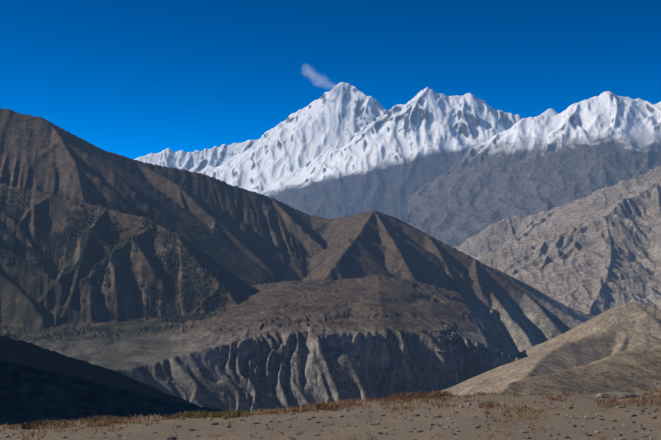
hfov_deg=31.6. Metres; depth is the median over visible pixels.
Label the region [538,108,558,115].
peak terrain
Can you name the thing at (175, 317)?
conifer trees
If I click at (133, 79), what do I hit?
sky
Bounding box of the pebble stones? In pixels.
[2,389,660,439]
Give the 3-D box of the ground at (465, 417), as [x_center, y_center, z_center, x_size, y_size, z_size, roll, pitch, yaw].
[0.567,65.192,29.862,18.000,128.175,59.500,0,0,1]
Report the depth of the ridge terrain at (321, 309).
4850.20 m
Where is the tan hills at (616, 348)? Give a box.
[440,302,660,395]
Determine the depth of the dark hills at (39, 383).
692.64 m
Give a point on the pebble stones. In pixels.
(598, 395)
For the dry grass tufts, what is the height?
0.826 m
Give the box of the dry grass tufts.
[0,386,660,439]
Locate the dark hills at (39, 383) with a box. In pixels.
[0,336,229,426]
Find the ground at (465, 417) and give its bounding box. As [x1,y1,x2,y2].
[0,390,660,439]
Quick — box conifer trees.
[0,185,352,340]
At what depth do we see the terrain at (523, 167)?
20751.76 m
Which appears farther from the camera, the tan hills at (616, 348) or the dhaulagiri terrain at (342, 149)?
the dhaulagiri terrain at (342, 149)
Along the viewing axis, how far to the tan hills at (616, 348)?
3266.44 m
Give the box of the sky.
[0,0,660,159]
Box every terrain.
[0,108,591,412]
[134,82,521,223]
[408,91,660,245]
[450,165,660,317]
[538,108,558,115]

